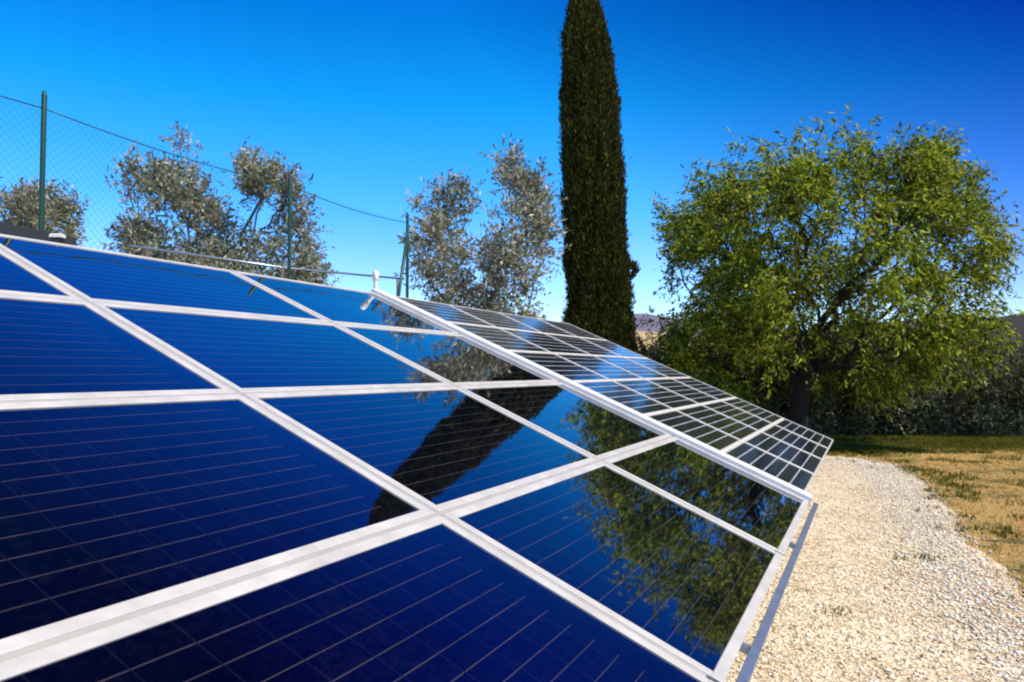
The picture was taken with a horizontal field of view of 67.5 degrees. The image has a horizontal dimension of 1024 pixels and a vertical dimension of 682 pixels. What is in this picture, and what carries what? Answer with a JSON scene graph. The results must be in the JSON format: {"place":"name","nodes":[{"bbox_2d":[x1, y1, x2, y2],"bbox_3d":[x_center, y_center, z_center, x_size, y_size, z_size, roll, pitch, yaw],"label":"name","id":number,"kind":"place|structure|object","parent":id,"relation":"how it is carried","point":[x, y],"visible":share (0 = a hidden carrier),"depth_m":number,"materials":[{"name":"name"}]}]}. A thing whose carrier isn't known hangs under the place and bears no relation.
{"place":"outdoors","nodes":[
{"label":"outdoors","id":0,"kind":"place"},
{"bbox_2d":[0,0,1023,328],"label":"sky","id":1,"kind":"structure","parent":0,"point":[371,98],"materials":[{"name":"blue"}]},
{"bbox_2d":[560,313,783,338],"bbox_3d":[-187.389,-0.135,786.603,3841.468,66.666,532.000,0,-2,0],"label":"hill","id":2,"kind":"structure","parent":0,"point":[638,316],"depth_m":730.93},
{"bbox_2d":[636,330,838,382],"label":"field slope","id":3,"kind":"structure","parent":0,"point":[643,336],"depth_m":62.17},
{"bbox_2d":[724,455,1023,681],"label":"gravel path","id":4,"kind":"structure","parent":0,"point":[890,658],"depth_m":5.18,"materials":[{"name":"beige gravel"}]},
{"bbox_2d":[0,248,818,681],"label":"mounting rack","id":5,"kind":"object","parent":4,"relation":"on","point":[752,652],"visible":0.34,"depth_m":3.27,"materials":[{"name":"metal"}]},
{"bbox_2d":[0,250,82,299],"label":"solar panel","id":6,"kind":"object","parent":5,"relation":"attached to","point":[17,277],"visible":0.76,"depth_m":3.42,"materials":[{"name":"blue glass"}]},
{"bbox_2d":[0,294,235,400],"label":"solar panel","id":7,"kind":"object","parent":5,"relation":"attached to","point":[51,348],"visible":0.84,"depth_m":2.85,"materials":[{"name":"blue glass"}]},
{"bbox_2d":[0,234,329,322],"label":"solar panel","id":8,"kind":"object","parent":5,"relation":"attached to","point":[94,275],"visible":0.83,"depth_m":4.25,"materials":[{"name":"blue glass"}]},
{"bbox_2d":[49,234,65,243],"bbox_3d":[-2.596,-0.563,4.375,0.068,0.096,0.048,0,-2,0],"label":"junction housing","id":9,"kind":"object","parent":8,"relation":"attached to","point":[58,238],"visible":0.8,"depth_m":4.36,"materials":[{"name":"white plastic"}]},
{"bbox_2d":[0,394,434,655],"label":"solar panel","id":10,"kind":"object","parent":5,"relation":"attached to","point":[110,509],"visible":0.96,"depth_m":2.06,"materials":[{"name":"blue glass"}]},
{"bbox_2d":[91,302,451,392],"bbox_3d":[-1.134,0.062,4.036,0.982,0.043,1.709,25,9,24],"label":"solar panel","id":11,"kind":"object","parent":5,"relation":"attached to","point":[242,354],"visible":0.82,"depth_m":3.82,"materials":[{"name":"blue glass"}]},
{"bbox_2d":[231,270,458,333],"bbox_3d":[-1.227,-0.264,6.011,0.982,0.042,1.709,25,9,24],"label":"solar panel","id":12,"kind":"object","parent":5,"relation":"attached to","point":[334,304],"visible":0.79,"depth_m":5.87,"materials":[{"name":"blue glass"}]},
{"bbox_2d":[0,516,712,681],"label":"solar panel","id":13,"kind":"object","parent":5,"relation":"attached to","point":[438,599],"visible":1,"depth_m":1.88,"materials":[{"name":"blue glass"}]},
{"bbox_2d":[372,270,378,289],"bbox_3d":[-1.253,-0.508,7.048,0.058,0.280,0.058,0,-2,0],"label":"clamp post","id":14,"kind":"object","parent":5,"relation":"on","point":[375,277],"visible":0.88,"depth_m":7.03,"materials":[{"name":"white metal"}]},
{"bbox_2d":[244,386,596,511],"bbox_3d":[-0.305,0.449,3.632,0.982,0.040,1.709,25,8,24],"label":"solar panel","id":15,"kind":"object","parent":5,"relation":"attached to","point":[438,449],"visible":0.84,"depth_m":3.39,"materials":[{"name":"blue glass"}]},
{"bbox_2d":[395,296,494,326],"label":"solar panel","id":16,"kind":"object","parent":5,"relation":"attached to","point":[447,312],"visible":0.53,"depth_m":7.59,"materials":[{"name":"black glass"}]},
{"bbox_2d":[336,324,558,384],"bbox_3d":[-0.398,0.123,5.608,0.982,0.040,1.709,25,8,24],"label":"solar panel","id":17,"kind":"object","parent":5,"relation":"attached to","point":[456,359],"visible":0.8,"depth_m":5.45,"materials":[{"name":"blue glass"}]},
{"bbox_2d":[448,304,541,332],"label":"solar panel","id":18,"kind":"object","parent":5,"relation":"attached to","point":[496,319],"visible":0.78,"depth_m":8.60,"materials":[{"name":"black glass"}]},
{"bbox_2d":[450,322,551,352],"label":"solar panel","id":19,"kind":"object","parent":5,"relation":"attached to","point":[502,338],"visible":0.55,"depth_m":7.32,"materials":[{"name":"black glass"}]},
{"bbox_2d":[498,312,577,336],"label":"solar panel","id":20,"kind":"object","parent":5,"relation":"attached to","point":[539,325],"visible":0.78,"depth_m":9.70,"materials":[{"name":"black glass"}]},
{"bbox_2d":[500,328,590,354],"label":"solar panel","id":21,"kind":"object","parent":5,"relation":"attached to","point":[548,342],"visible":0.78,"depth_m":8.32,"materials":[{"name":"black glass"}]},
{"bbox_2d":[511,351,609,380],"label":"solar panel","id":22,"kind":"object","parent":5,"relation":"attached to","point":[564,367],"visible":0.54,"depth_m":7.05,"materials":[{"name":"black glass"}]},
{"bbox_2d":[457,382,671,459],"bbox_3d":[0.431,0.510,5.205,0.982,0.040,1.709,25,8,24],"label":"solar panel","id":23,"kind":"object","parent":5,"relation":"attached to","point":[585,423],"visible":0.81,"depth_m":5.04,"materials":[{"name":"blue glass"}]},
{"bbox_2d":[537,318,604,339],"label":"solar panel","id":24,"kind":"object","parent":5,"relation":"attached to","point":[573,329],"visible":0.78,"depth_m":10.81,"materials":[{"name":"black glass"}]},
{"bbox_2d":[545,333,622,356],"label":"solar panel","id":25,"kind":"object","parent":5,"relation":"attached to","point":[585,345],"visible":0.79,"depth_m":9.44,"materials":[{"name":"black glass"}]},
{"bbox_2d":[554,353,643,379],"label":"solar panel","id":26,"kind":"object","parent":5,"relation":"attached to","point":[601,367],"visible":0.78,"depth_m":8.05,"materials":[{"name":"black glass"}]},
{"bbox_2d":[443,462,782,681],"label":"solar panel","id":27,"kind":"object","parent":5,"relation":"attached to","point":[686,583],"visible":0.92,"depth_m":2.94,"materials":[{"name":"blue glass"}]},
{"bbox_2d":[580,337,645,357],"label":"solar panel","id":28,"kind":"object","parent":5,"relation":"attached to","point":[615,348],"visible":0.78,"depth_m":10.54,"materials":[{"name":"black glass"}]},
{"bbox_2d":[576,380,672,414],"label":"solar panel","id":29,"kind":"object","parent":5,"relation":"attached to","point":[628,397],"visible":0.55,"depth_m":6.78,"materials":[{"name":"glass"}]},
{"bbox_2d":[593,355,669,378],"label":"solar panel","id":30,"kind":"object","parent":5,"relation":"attached to","point":[635,368],"visible":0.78,"depth_m":9.16,"materials":[{"name":"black glass"}]},
{"bbox_2d":[612,379,698,408],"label":"solar panel","id":31,"kind":"object","parent":5,"relation":"attached to","point":[660,394],"visible":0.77,"depth_m":7.78,"materials":[{"name":"black glass"}]},
{"bbox_2d":[625,357,689,377],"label":"solar panel","id":32,"kind":"object","parent":5,"relation":"attached to","point":[659,368],"visible":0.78,"depth_m":10.27,"materials":[{"name":"black glass"}]},
{"bbox_2d":[646,378,718,403],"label":"solar panel","id":33,"kind":"object","parent":5,"relation":"attached to","point":[686,391],"visible":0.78,"depth_m":8.89,"materials":[{"name":"black glass"}]},
{"bbox_2d":[646,410,741,450],"bbox_3d":[1.526,0.760,6.455,0.652,0.041,1.197,25,8,24],"label":"solar panel","id":34,"kind":"object","parent":5,"relation":"attached to","point":[711,436],"visible":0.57,"depth_m":6.51,"materials":[{"name":"black glass"}]},
{"bbox_2d":[672,377,734,399],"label":"solar panel","id":35,"kind":"object","parent":5,"relation":"attached to","point":[706,388],"visible":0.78,"depth_m":9.99,"materials":[{"name":"black glass"}]},
{"bbox_2d":[602,437,808,555],"bbox_3d":[1.280,0.907,4.792,1.031,0.041,1.709,25,8,24],"label":"solar panel","id":36,"kind":"object","parent":5,"relation":"attached to","point":[759,509],"visible":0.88,"depth_m":4.61,"materials":[{"name":"blue glass"}]},
{"bbox_2d":[676,405,758,439],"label":"solar panel","id":37,"kind":"object","parent":5,"relation":"attached to","point":[722,422],"visible":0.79,"depth_m":7.51,"materials":[{"name":"black glass"}]},
{"bbox_2d":[702,401,772,430],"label":"solar panel","id":38,"kind":"object","parent":5,"relation":"attached to","point":[740,415],"visible":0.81,"depth_m":8.62,"materials":[{"name":"black glass"}]},
{"bbox_2d":[722,398,782,422],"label":"solar panel","id":39,"kind":"object","parent":5,"relation":"attached to","point":[757,411],"visible":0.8,"depth_m":9.73,"materials":[{"name":"black glass"}]},
{"bbox_2d":[724,441,814,490],"bbox_3d":[2.078,1.019,6.186,0.652,0.040,1.197,25,8,24],"label":"solar panel","id":40,"kind":"object","parent":5,"relation":"attached to","point":[777,467],"visible":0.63,"depth_m":6.23,"materials":[{"name":"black glass"}]},
{"bbox_2d":[744,432,822,474],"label":"solar panel","id":41,"kind":"object","parent":5,"relation":"attached to","point":[802,459],"visible":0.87,"depth_m":7.24,"materials":[{"name":"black glass"}]},
{"bbox_2d":[761,424,828,461],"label":"solar panel","id":42,"kind":"object","parent":5,"relation":"attached to","point":[798,441],"visible":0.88,"depth_m":8.35,"materials":[{"name":"black glass"}]},
{"bbox_2d":[775,419,833,447],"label":"solar panel","id":43,"kind":"object","parent":5,"relation":"attached to","point":[809,434],"visible":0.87,"depth_m":9.46,"materials":[{"name":"black glass"}]},
{"bbox_2d":[784,402,1023,604],"bbox_3d":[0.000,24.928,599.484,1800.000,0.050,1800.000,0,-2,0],"label":"ground","id":44,"kind":"structure","parent":0,"point":[1006,558],"depth_m":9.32,"materials":[{"name":"plant"}]},
{"bbox_2d":[0,177,46,231],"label":"olive tree","id":45,"kind":"object","parent":44,"relation":"on","point":[12,206],"visible":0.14,"depth_m":13.29,"materials":[{"name":"green plant"}]},
{"bbox_2d":[0,222,75,245],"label":"solar panel","id":46,"kind":"object","parent":44,"relation":"on","point":[14,230],"visible":0.23,"depth_m":5.09,"materials":[{"name":"black plastic"}]},
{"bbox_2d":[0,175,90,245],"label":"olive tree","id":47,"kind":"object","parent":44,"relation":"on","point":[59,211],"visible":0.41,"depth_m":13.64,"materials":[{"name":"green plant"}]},
{"bbox_2d":[122,230,228,269],"bbox_3d":[-5.518,0.175,12.089,2.106,3.807,1.723,0,-2,0],"label":"shrub","id":48,"kind":"object","parent":44,"relation":"on","point":[184,258],"visible":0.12,"depth_m":11.90,"materials":[{"name":"green plant"}]},
{"bbox_2d":[97,120,254,270],"bbox_3d":[-5.773,-0.848,13.070,2.398,5.934,2.722,0,-2,0],"label":"olive tree","id":49,"kind":"object","parent":44,"relation":"on","point":[194,200],"visible":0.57,"depth_m":12.57,"materials":[{"name":"green plant"}]},
{"bbox_2d":[0,91,408,297],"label":"wire fence","id":50,"kind":"object","parent":44,"relation":"on","point":[43,165],"visible":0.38,"depth_m":6.85,"materials":[{"name":"green metal"}]},
{"bbox_2d":[203,238,275,276],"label":"shrub","id":51,"kind":"object","parent":44,"relation":"on","point":[252,266],"visible":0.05,"depth_m":12.09,"materials":[{"name":"green plant"}]},
{"bbox_2d":[129,244,404,295],"bbox_3d":[-3.230,0.430,10.741,3.960,3.178,0.036,2,-3,-39],"label":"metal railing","id":52,"kind":"object","parent":44,"relation":"on","point":[226,259],"visible":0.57,"depth_m":10.59,"materials":[{"name":"metal"}]},
{"bbox_2d":[211,134,335,284],"bbox_3d":[-4.216,-0.727,13.588,2.339,5.730,2.282,-2,-3,36],"label":"olive tree","id":53,"kind":"object","parent":44,"relation":"on","point":[249,166],"visible":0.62,"depth_m":13.27,"materials":[{"name":"green plant"}]},
{"bbox_2d":[275,246,342,286],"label":"shrub","id":54,"kind":"object","parent":44,"relation":"on","point":[323,274],"visible":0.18,"depth_m":12.01,"materials":[{"name":"green plant"}]},
{"bbox_2d":[393,132,571,319],"bbox_3d":[-0.486,-0.679,13.119,3.066,5.600,3.346,0,-2,0],"label":"olive tree","id":55,"kind":"object","parent":44,"relation":"on","point":[534,200],"visible":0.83,"depth_m":12.68,"materials":[{"name":"green plant"}]},
{"bbox_2d":[556,0,640,352],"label":"cypress tree","id":56,"kind":"object","parent":44,"relation":"on","point":[598,264],"visible":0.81,"depth_m":15.68,"materials":[{"name":"green plant"}]},
{"bbox_2d":[634,331,698,377],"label":"shrub","id":57,"kind":"object","parent":44,"relation":"on","point":[651,352],"visible":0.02,"depth_m":18.28,"materials":[{"name":"green plant"}]},
{"bbox_2d":[658,337,754,401],"bbox_3d":[4.502,1.344,19.724,3.056,3.409,2.819,2,-3,-39],"label":"shrub","id":58,"kind":"object","parent":44,"relation":"on","point":[715,357],"visible":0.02,"depth_m":19.43,"materials":[{"name":"green plant"}]},
{"bbox_2d":[691,334,786,416],"bbox_3d":[5.935,1.288,20.940,3.399,3.415,3.323,0,-2,0],"label":"shrub","id":59,"kind":"object","parent":44,"relation":"on","point":[741,376],"visible":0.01,"depth_m":20.79,"materials":[{"name":"green plant"}]},
{"bbox_2d":[713,325,841,435],"bbox_3d":[6.327,1.091,18.527,3.283,3.340,2.991,2,-3,-40],"label":"shrub","id":60,"kind":"object","parent":44,"relation":"on","point":[812,405],"visible":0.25,"depth_m":17.96,"materials":[{"name":"green plant"}]},
{"bbox_2d":[756,325,877,432],"bbox_3d":[7.696,1.282,19.818,3.501,3.377,3.265,0,-2,0],"label":"shrub","id":61,"kind":"object","parent":44,"relation":"on","point":[825,412],"visible":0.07,"depth_m":19.07,"materials":[{"name":"green plant"}]},
{"bbox_2d":[635,102,1023,429],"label":"almond tree","id":62,"kind":"object","parent":44,"relation":"on","point":[929,172],"visible":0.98,"depth_m":14.93,"materials":[{"name":"green plant"}]},
{"bbox_2d":[817,316,892,428],"bbox_3d":[9.168,1.074,20.959,3.352,3.829,3.219,-2,-3,44],"label":"shrub","id":63,"kind":"object","parent":44,"relation":"on","point":[841,411],"depth_m":20.85,"materials":[{"name":"green plant"}]},
{"bbox_2d":[819,328,966,436],"bbox_3d":[9.005,1.135,18.600,3.006,3.174,2.818,1,-2,-26],"label":"shrub","id":64,"kind":"object","parent":44,"relation":"on","point":[901,411],"visible":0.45,"depth_m":18.26,"materials":[{"name":"green plant"}]},
{"bbox_2d":[849,324,998,430],"bbox_3d":[10.473,1.143,19.795,3.449,3.448,3.450,2,-3,-36],"label":"shrub","id":65,"kind":"object","parent":44,"relation":"on","point":[975,402],"visible":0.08,"depth_m":19.01,"materials":[{"name":"green plant"}]},
{"bbox_2d":[901,336,1023,423],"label":"shrub","id":66,"kind":"object","parent":44,"relation":"on","point":[1012,400],"depth_m":20.12,"materials":[{"name":"green plant"}]},
{"bbox_2d":[920,334,1023,436],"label":"shrub","id":67,"kind":"object","parent":44,"relation":"on","point":[984,422],"visible":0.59,"depth_m":18.06,"materials":[{"name":"green plant"}]},
{"bbox_2d":[960,338,1023,431],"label":"shrub","id":68,"kind":"object","parent":44,"relation":"on","point":[1020,404],"visible":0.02,"depth_m":19.41,"materials":[{"name":"green plant"}]},
{"bbox_2d":[998,331,1023,408],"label":"shrub","id":69,"kind":"object","parent":44,"relation":"on","point":[1021,353],"visible":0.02,"depth_m":21.10,"materials":[{"name":"green plant"}]},
{"bbox_2d":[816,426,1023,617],"bbox_3d":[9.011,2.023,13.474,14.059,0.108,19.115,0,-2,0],"label":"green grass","id":70,"kind":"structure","parent":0,"point":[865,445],"depth_m":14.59,"materials":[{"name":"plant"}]},
{"bbox_2d":[826,314,1023,351],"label":"wooded hill","id":71,"kind":"structure","parent":0,"point":[1017,321],"depth_m":145.11,"materials":[{"name":"green plant"}]}
]}

